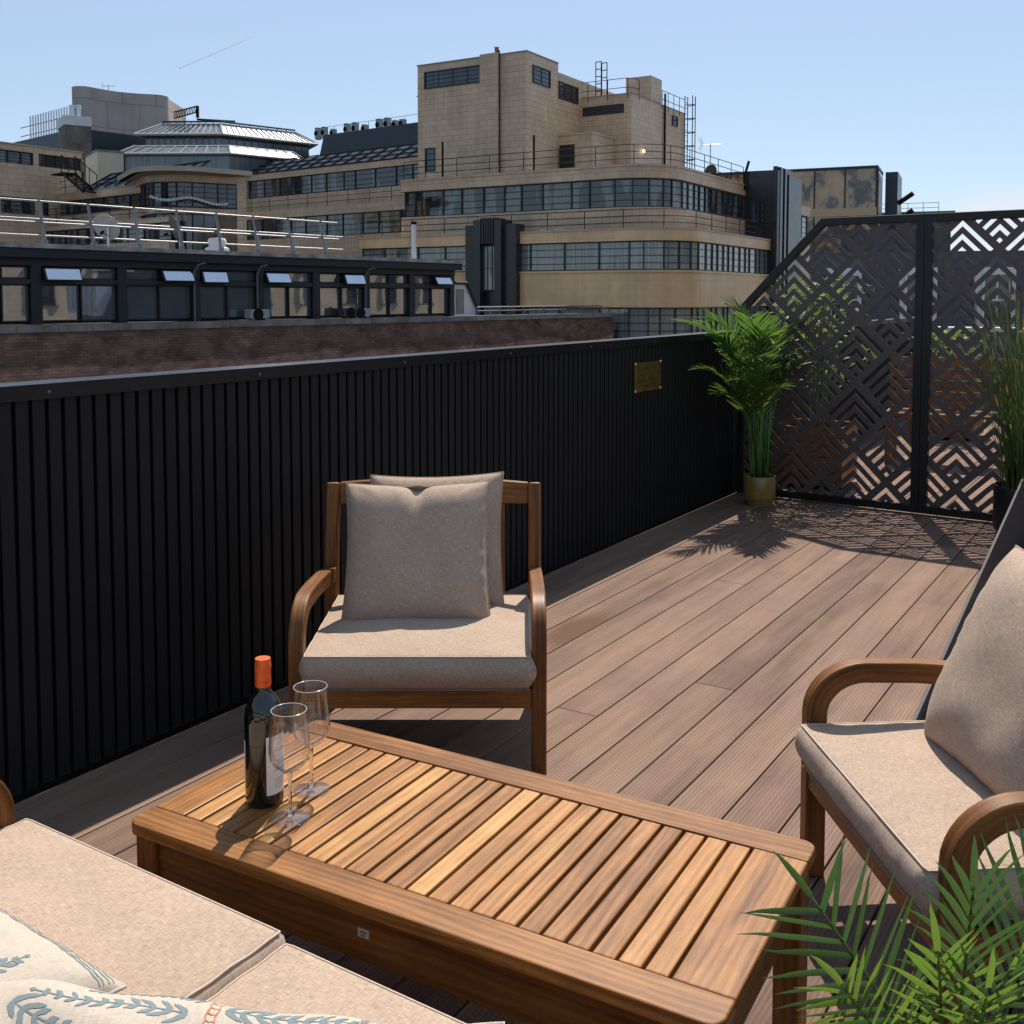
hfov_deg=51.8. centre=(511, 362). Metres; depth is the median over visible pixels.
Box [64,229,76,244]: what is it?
window
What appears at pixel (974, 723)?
scatter cushion
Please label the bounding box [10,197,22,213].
window
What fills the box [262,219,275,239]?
window
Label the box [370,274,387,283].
window
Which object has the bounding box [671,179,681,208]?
window
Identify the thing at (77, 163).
window
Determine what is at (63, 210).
window
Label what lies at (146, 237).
window
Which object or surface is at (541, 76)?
window
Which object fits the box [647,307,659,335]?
window
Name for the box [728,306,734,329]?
window
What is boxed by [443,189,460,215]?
window
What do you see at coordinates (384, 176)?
window
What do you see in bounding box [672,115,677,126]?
window
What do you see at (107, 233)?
satellite dish
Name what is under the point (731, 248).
window
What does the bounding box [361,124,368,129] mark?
air conditioner
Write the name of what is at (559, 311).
window
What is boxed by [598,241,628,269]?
window
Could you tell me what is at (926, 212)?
flat roofed block
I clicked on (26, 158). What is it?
window
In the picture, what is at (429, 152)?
window
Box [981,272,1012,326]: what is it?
window
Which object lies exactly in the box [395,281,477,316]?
white dormer
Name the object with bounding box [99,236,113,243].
window
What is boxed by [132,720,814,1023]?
coffee table
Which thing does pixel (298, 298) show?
window
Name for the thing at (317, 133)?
air conditioner
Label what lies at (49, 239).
window
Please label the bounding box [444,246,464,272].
window
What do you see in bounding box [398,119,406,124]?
air conditioner
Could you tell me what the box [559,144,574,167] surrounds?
window
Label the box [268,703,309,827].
wine glass
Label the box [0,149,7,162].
window
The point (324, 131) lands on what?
air conditioner
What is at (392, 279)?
window
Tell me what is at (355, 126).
air conditioner
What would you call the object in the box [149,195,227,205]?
string lights
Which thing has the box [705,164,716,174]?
satellite dish
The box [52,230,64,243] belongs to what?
window
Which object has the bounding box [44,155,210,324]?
wing
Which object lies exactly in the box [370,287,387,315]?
window
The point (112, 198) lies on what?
window
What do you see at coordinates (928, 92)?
sky
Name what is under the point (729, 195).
window
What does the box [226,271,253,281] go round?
window
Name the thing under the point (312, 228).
window
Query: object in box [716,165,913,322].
mirror glass block
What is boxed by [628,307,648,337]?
window
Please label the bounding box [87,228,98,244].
window
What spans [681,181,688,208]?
window
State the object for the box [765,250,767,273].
window
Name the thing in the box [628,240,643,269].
window
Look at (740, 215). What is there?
window
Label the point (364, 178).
window
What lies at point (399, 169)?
window
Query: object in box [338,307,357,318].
air conditioner
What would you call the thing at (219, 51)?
vapour trail
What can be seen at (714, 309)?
window
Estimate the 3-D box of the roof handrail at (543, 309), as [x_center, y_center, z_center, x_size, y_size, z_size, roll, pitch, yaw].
[1.599,-2.526,52.916,0.068,0.675,10.457,3,5,38]
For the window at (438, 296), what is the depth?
45.99 m
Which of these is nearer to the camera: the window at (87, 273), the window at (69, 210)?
the window at (87, 273)
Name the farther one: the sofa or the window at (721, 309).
the window at (721, 309)
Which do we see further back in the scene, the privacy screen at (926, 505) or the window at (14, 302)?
the window at (14, 302)
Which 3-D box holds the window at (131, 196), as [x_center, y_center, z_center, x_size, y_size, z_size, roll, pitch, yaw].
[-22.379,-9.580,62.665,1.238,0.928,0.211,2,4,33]
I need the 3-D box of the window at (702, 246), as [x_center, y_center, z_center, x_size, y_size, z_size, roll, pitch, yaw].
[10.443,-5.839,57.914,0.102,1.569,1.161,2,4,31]
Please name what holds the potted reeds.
on the deck
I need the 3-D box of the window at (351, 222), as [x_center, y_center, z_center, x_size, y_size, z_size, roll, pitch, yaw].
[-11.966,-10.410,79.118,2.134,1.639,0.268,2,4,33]
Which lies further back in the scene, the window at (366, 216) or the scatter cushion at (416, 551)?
the window at (366, 216)
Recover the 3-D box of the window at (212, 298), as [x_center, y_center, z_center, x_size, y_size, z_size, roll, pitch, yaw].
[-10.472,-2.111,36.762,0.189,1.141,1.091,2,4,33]
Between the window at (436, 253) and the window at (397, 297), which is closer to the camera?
the window at (397, 297)
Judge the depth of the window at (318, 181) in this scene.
82.94 m
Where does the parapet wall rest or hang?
on the deck base
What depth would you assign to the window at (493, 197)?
62.67 m
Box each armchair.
[288,479,546,775]
[795,658,1023,1023]
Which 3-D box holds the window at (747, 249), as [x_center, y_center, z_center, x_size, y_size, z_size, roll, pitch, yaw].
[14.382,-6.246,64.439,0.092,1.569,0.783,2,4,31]
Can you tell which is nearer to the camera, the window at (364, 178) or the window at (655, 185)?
the window at (655, 185)
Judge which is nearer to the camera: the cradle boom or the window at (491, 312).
the window at (491, 312)
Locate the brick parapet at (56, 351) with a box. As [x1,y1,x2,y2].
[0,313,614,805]
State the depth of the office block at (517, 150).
63.02 m
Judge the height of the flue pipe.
1.676 m
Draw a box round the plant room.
[84,149,124,188]
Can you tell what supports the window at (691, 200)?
in the office block at (517, 150)
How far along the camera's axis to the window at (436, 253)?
63.12 m
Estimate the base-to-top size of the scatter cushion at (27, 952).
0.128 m
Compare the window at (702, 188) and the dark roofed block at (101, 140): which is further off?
the dark roofed block at (101, 140)
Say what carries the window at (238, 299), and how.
in the black penthouse
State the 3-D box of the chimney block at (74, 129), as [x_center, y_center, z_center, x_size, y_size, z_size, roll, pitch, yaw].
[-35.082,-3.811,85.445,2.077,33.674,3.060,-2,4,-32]
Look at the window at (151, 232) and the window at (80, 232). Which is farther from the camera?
the window at (80, 232)
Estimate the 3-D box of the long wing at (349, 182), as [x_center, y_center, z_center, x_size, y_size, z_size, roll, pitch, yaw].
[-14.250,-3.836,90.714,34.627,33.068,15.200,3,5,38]
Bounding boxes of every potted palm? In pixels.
[669,294,814,506]
[740,816,1023,1023]
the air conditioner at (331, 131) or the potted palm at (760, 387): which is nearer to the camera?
the potted palm at (760, 387)
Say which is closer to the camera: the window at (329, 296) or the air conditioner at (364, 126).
the window at (329, 296)
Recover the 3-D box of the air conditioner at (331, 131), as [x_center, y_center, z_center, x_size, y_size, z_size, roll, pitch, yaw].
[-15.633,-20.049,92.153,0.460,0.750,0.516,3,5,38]
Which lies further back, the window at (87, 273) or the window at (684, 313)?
the window at (684, 313)
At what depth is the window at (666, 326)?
56.38 m
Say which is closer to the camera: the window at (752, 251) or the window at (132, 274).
the window at (132, 274)
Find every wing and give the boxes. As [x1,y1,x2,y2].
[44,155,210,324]
[244,114,417,319]
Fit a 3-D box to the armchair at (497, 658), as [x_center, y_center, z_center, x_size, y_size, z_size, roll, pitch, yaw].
[-0.262,0.785,3.245,0.718,0.749,0.723,0,4,0]
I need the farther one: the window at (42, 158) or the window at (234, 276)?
the window at (42, 158)
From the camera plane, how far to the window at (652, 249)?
56.14 m
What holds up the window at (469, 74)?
in the office block at (517, 150)
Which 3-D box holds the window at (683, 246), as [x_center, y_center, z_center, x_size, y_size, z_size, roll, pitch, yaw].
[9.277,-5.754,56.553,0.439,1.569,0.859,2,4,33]
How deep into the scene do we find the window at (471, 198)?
63.46 m
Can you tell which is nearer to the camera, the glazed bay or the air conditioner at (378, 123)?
the glazed bay
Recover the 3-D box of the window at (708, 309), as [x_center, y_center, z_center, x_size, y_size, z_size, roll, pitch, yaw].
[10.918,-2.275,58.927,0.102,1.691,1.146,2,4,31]
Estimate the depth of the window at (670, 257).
56.22 m
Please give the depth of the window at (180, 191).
59.39 m
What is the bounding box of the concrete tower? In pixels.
[72,86,185,134]
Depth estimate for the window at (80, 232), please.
64.77 m
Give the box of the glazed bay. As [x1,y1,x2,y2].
[117,166,252,320]
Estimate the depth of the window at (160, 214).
59.55 m
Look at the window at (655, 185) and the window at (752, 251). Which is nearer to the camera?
the window at (655, 185)
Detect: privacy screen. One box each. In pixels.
[736,214,924,512]
[918,209,1023,521]
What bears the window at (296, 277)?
in the black penthouse
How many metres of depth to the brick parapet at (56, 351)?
37.38 m
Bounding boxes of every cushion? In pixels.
[0,908,127,992]
[0,979,504,1023]
[341,481,490,619]
[370,472,504,604]
[912,475,1023,719]
[924,545,1023,794]
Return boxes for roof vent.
[205,238,228,250]
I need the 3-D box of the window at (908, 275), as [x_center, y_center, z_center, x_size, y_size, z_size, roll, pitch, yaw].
[11.362,-1.756,29.434,0.743,1.500,0.286,2,4,33]
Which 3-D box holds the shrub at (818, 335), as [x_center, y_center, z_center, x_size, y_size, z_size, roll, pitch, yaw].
[2.197,-0.077,7.616,0.945,1.146,1.191,2,4,33]
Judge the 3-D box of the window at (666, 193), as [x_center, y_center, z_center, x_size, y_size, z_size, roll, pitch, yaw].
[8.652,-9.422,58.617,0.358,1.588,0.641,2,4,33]
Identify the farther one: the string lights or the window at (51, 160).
the window at (51, 160)
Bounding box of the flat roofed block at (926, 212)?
[882,202,954,228]
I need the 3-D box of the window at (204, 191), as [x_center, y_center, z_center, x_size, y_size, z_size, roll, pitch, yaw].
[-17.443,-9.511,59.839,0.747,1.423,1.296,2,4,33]
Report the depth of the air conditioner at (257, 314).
37.64 m
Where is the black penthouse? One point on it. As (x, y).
(41, 283)
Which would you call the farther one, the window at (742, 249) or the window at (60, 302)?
the window at (742, 249)
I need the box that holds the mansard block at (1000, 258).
[810,228,1023,431]
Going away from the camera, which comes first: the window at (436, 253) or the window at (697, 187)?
the window at (697, 187)
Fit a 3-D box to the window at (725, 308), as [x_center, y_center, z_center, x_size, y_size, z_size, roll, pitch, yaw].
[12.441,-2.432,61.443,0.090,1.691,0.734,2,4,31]
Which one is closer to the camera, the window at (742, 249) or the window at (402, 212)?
the window at (742, 249)
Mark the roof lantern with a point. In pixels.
(228, 146)
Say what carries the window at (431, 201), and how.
in the office block at (517, 150)
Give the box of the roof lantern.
[121,118,318,185]
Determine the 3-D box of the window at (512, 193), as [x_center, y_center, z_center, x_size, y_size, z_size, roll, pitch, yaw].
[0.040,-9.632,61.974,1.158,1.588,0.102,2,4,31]
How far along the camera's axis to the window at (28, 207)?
66.51 m
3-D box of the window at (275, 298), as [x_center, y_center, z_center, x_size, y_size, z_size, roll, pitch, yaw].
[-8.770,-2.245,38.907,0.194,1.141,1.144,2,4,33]
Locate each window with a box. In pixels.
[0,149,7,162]
[0,196,9,212]
[0,265,27,278]
[0,284,28,322]
[7,150,20,163]
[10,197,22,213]
[21,152,32,165]
[23,198,34,214]
[39,154,46,166]
[42,200,48,215]
[42,284,79,321]
[46,231,51,243]
[47,155,56,167]
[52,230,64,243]
[56,156,65,168]
[60,201,65,215]
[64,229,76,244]
[65,157,74,169]
[66,200,78,215]
[75,159,80,170]
[77,228,86,244]
[78,199,91,213]
[79,267,114,279]
[79,285,115,320]
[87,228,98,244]
[92,197,102,212]
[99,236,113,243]
[102,196,115,211]
[114,225,126,242]
[115,194,128,210]
[126,225,142,242]
[127,268,156,280]
[127,285,157,319]
[129,193,139,209]
[143,182,152,207]
[143,223,150,241]
[144,214,153,239]
[152,181,176,207]
[154,213,171,239]
[157,222,171,239]
[157,285,190,319]
[172,213,192,249]
[176,181,191,206]
[192,182,217,207]
[192,214,216,249]
[200,286,225,318]
[217,183,236,208]
[225,286,253,317]
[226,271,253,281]
[247,219,261,239]
[249,180,263,198]
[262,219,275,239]
[264,178,278,197]
[264,286,287,317]
[275,217,289,238]
[279,177,294,195]
[287,287,310,316]
[288,272,309,282]
[290,216,304,236]
[294,175,310,194]
[305,215,325,236]
[311,173,325,192]
[320,273,339,282]
[320,287,339,316]
[326,172,342,191]
[326,214,341,235]
[340,287,361,307]
[342,212,361,234]
[343,170,354,190]
[355,168,374,189]
[362,211,377,233]
[362,248,383,256]
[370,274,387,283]
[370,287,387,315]
[375,166,395,187]
[378,210,399,233]
[384,247,417,258]
[388,275,406,283]
[388,288,406,314]
[395,164,411,185]
[400,209,404,230]
[405,191,420,216]
[412,164,417,178]
[415,275,429,284]
[415,288,429,314]
[417,246,443,259]
[421,190,442,216]
[424,65,479,88]
[425,147,434,171]
[430,288,447,313]
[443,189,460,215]
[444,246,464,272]
[461,187,482,214]
[482,245,493,290]
[482,305,493,314]
[483,186,503,213]
[504,185,520,212]
[521,183,541,211]
[521,244,529,271]
[527,307,557,313]
[530,243,563,270]
[532,64,550,87]
[542,182,570,210]
[558,81,578,104]
[558,307,598,313]
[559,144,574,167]
[564,242,597,270]
[571,180,588,208]
[589,179,613,208]
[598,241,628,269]
[599,307,628,338]
[614,178,631,206]
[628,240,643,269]
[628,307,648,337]
[632,178,649,206]
[643,240,664,269]
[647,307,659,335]
[648,178,662,206]
[659,307,674,334]
[662,179,672,207]
[663,240,679,269]
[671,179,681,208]
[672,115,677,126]
[674,307,691,333]
[678,241,691,269]
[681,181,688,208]
[688,183,694,210]
[690,241,698,269]
[691,307,698,332]
[695,184,699,211]
[697,307,704,332]
[698,242,706,270]
[700,185,705,212]
[704,307,711,331]
[706,187,711,213]
[707,243,712,270]
[712,188,716,214]
[712,307,716,330]
[713,243,717,270]
[717,190,722,215]
[717,307,723,330]
[718,244,723,271]
[723,191,726,216]
[724,245,728,271]
[724,307,727,327]
[727,192,732,217]
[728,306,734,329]
[729,245,733,271]
[732,194,738,218]
[734,246,739,272]
[738,195,742,219]
[740,247,745,272]
[746,248,749,272]
[750,201,763,222]
[750,248,755,273]
[756,249,759,273]
[760,249,764,273]
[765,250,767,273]
[801,216,807,237]
[830,273,857,322]
[904,273,933,320]
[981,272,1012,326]
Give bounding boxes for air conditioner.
[244,308,269,319]
[314,127,321,139]
[321,126,327,138]
[329,129,336,133]
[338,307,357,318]
[343,123,350,131]
[352,122,358,130]
[354,307,369,317]
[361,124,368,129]
[375,118,382,127]
[383,117,391,126]
[391,120,398,125]
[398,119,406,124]
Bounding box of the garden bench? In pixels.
[884,356,1021,464]
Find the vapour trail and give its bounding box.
[178,35,256,69]
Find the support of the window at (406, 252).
in the office block at (517, 150)
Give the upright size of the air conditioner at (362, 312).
0.460 m
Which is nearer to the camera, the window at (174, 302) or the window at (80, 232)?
the window at (174, 302)
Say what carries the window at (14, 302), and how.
in the black penthouse
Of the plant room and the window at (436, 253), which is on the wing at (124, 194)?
the plant room
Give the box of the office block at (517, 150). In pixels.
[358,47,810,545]
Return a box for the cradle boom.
[174,105,198,118]
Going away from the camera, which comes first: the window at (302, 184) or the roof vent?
the roof vent
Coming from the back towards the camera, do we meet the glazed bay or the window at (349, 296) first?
the glazed bay
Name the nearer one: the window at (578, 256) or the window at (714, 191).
the window at (578, 256)
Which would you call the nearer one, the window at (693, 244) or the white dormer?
the white dormer
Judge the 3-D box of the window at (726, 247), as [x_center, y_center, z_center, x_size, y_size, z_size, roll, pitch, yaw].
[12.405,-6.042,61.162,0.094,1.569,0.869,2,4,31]
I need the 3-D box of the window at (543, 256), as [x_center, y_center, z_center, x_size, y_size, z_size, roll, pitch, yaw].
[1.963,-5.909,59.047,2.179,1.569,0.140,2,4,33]
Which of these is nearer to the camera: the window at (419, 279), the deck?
the deck
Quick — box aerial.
[698,139,720,162]
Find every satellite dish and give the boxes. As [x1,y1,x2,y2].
[93,214,119,245]
[163,215,182,245]
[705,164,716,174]
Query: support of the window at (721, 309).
in the office block at (517, 150)
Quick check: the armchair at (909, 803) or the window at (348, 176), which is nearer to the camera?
the armchair at (909, 803)
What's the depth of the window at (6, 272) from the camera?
31.29 m
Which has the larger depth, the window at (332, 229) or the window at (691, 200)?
the window at (332, 229)
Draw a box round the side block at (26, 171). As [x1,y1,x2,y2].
[0,141,83,324]
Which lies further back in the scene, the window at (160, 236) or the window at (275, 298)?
the window at (160, 236)
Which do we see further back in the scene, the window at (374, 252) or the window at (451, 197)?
the window at (374, 252)
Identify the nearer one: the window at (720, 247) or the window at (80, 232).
the window at (720, 247)
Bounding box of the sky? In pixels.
[0,0,1023,250]
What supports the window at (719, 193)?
in the office block at (517, 150)
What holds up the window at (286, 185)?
in the long wing at (349, 182)
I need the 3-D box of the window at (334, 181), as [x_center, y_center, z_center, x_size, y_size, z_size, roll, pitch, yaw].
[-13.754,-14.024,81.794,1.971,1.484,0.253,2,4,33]
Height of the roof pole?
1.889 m
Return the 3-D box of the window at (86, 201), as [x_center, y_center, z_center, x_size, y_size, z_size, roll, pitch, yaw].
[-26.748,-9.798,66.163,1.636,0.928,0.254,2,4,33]
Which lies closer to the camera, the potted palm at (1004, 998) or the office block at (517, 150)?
the potted palm at (1004, 998)
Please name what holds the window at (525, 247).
in the office block at (517, 150)
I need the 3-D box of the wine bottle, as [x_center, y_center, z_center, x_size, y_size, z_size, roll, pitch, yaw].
[-0.492,0.727,2.090,0.076,0.290,0.075,2,4,33]
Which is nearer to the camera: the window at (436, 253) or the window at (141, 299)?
the window at (141, 299)
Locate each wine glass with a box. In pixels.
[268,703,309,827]
[291,680,329,797]
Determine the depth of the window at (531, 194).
61.34 m
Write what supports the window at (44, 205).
in the side block at (26, 171)
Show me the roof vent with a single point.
(213, 243)
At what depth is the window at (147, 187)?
60.01 m
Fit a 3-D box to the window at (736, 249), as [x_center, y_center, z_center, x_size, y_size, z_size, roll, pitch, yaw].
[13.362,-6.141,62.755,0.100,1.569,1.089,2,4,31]
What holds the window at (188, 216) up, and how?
in the glazed bay
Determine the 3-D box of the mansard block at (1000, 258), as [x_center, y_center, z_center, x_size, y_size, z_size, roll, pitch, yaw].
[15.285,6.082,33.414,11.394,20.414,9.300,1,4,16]
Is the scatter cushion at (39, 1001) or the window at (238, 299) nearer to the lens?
the scatter cushion at (39, 1001)
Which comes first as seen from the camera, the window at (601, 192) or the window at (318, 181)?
the window at (601, 192)
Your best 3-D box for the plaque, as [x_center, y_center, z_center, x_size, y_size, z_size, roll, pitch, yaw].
[0.793,0.078,6.124,0.010,0.176,0.354,2,4,33]
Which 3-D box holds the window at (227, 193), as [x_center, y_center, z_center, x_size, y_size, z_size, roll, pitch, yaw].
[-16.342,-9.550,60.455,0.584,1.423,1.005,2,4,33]
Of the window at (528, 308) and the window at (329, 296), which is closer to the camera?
the window at (329, 296)
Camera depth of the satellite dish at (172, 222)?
38.69 m
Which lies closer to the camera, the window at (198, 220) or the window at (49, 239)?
the window at (198, 220)
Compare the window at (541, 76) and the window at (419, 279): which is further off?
the window at (541, 76)
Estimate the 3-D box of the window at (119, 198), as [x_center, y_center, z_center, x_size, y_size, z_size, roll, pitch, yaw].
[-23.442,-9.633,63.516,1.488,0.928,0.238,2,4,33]
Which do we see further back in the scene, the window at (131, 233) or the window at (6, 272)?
the window at (131, 233)
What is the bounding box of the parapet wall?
[0,317,913,803]
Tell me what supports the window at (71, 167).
in the side block at (26, 171)
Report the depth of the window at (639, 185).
58.23 m
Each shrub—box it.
[751,273,876,426]
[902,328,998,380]
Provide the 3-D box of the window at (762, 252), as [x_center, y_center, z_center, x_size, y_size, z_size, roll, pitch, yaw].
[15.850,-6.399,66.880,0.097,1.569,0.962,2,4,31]
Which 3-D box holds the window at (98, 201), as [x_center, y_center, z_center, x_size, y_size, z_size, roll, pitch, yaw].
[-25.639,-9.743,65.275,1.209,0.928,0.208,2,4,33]
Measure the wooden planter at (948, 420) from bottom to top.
0.464 m
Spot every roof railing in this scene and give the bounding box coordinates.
[0,197,338,254]
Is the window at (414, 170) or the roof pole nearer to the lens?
the roof pole
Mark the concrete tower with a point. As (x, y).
(118, 112)
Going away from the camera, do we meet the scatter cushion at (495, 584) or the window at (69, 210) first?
the scatter cushion at (495, 584)
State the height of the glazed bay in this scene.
25.531 m
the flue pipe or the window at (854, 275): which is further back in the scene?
the flue pipe
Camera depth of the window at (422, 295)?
45.17 m
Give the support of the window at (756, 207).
in the office block at (517, 150)
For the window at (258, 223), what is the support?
in the long wing at (349, 182)
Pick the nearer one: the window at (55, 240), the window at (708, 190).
the window at (708, 190)
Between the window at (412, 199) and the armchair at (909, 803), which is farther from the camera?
the window at (412, 199)
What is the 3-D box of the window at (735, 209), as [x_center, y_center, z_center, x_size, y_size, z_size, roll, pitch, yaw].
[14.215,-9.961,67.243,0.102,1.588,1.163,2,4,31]
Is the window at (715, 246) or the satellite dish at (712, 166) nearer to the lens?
the window at (715, 246)
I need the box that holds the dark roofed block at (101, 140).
[14,106,144,170]
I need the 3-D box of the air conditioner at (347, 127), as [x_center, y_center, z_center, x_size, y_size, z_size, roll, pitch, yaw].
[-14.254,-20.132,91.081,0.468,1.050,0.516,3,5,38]
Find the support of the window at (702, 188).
in the office block at (517, 150)
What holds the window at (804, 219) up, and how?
in the office block at (517, 150)
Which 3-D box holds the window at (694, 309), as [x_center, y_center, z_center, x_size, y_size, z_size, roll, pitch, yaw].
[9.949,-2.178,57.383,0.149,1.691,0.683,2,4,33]
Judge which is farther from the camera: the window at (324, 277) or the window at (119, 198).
the window at (119, 198)
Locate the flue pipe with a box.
[411,220,416,258]
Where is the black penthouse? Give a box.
[0,242,465,324]
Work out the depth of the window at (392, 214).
76.80 m
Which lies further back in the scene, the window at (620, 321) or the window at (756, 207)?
the window at (756, 207)
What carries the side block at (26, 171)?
on the street
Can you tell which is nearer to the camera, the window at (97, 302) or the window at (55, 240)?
the window at (97, 302)
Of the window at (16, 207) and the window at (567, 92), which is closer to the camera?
the window at (16, 207)
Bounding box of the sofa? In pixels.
[0,780,466,1023]
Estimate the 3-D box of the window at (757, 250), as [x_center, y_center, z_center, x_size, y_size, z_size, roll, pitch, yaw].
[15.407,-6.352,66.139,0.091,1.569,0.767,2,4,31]
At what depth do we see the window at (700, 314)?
58.06 m
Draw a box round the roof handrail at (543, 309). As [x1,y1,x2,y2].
[476,305,601,314]
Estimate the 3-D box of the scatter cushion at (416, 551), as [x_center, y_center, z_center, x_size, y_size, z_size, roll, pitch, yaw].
[-0.297,0.596,3.290,0.467,0.424,0.256,0,4,-1]
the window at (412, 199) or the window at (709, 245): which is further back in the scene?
the window at (412, 199)
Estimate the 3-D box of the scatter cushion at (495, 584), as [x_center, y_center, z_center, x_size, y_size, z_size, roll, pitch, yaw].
[-0.248,0.581,3.429,0.461,0.436,0.196,0,4,4]
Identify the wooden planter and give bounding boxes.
[771,418,857,487]
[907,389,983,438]
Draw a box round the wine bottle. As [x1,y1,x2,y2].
[244,655,283,807]
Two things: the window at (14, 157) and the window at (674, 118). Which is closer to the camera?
the window at (14, 157)
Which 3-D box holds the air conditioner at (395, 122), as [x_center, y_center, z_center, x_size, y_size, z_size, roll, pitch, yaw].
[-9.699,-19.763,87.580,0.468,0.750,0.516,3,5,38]
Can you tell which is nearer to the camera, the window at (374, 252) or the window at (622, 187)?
the window at (622, 187)
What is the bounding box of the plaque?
[635,360,661,393]
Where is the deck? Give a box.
[14,419,1023,1023]
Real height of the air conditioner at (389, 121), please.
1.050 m
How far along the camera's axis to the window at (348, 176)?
80.87 m
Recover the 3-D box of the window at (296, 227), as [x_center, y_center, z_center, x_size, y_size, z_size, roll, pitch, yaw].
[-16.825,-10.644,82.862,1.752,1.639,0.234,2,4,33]
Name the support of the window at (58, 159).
in the side block at (26, 171)
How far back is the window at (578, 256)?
57.96 m
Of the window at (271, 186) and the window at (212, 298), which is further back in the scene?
the window at (271, 186)
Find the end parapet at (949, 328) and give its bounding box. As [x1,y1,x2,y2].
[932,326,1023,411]
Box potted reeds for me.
[950,278,1023,531]
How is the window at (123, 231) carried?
in the wing at (124, 194)
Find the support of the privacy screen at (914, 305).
on the deck
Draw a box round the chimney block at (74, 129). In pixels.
[57,105,91,187]
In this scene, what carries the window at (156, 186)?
in the glazed bay
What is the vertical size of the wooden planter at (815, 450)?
0.414 m
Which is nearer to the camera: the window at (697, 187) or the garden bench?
the garden bench
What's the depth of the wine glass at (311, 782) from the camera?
2.13 m
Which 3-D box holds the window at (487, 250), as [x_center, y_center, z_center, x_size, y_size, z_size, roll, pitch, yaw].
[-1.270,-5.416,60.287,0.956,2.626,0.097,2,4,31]
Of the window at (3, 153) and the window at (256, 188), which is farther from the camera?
the window at (256, 188)
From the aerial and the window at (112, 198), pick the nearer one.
the window at (112, 198)
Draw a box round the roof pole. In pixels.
[744,161,749,189]
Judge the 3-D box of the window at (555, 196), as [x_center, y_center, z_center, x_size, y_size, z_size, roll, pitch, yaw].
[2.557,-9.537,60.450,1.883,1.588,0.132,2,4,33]
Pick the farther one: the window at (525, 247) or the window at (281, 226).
the window at (281, 226)
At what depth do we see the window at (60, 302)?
32.47 m
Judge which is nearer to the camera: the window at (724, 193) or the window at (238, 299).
the window at (238, 299)

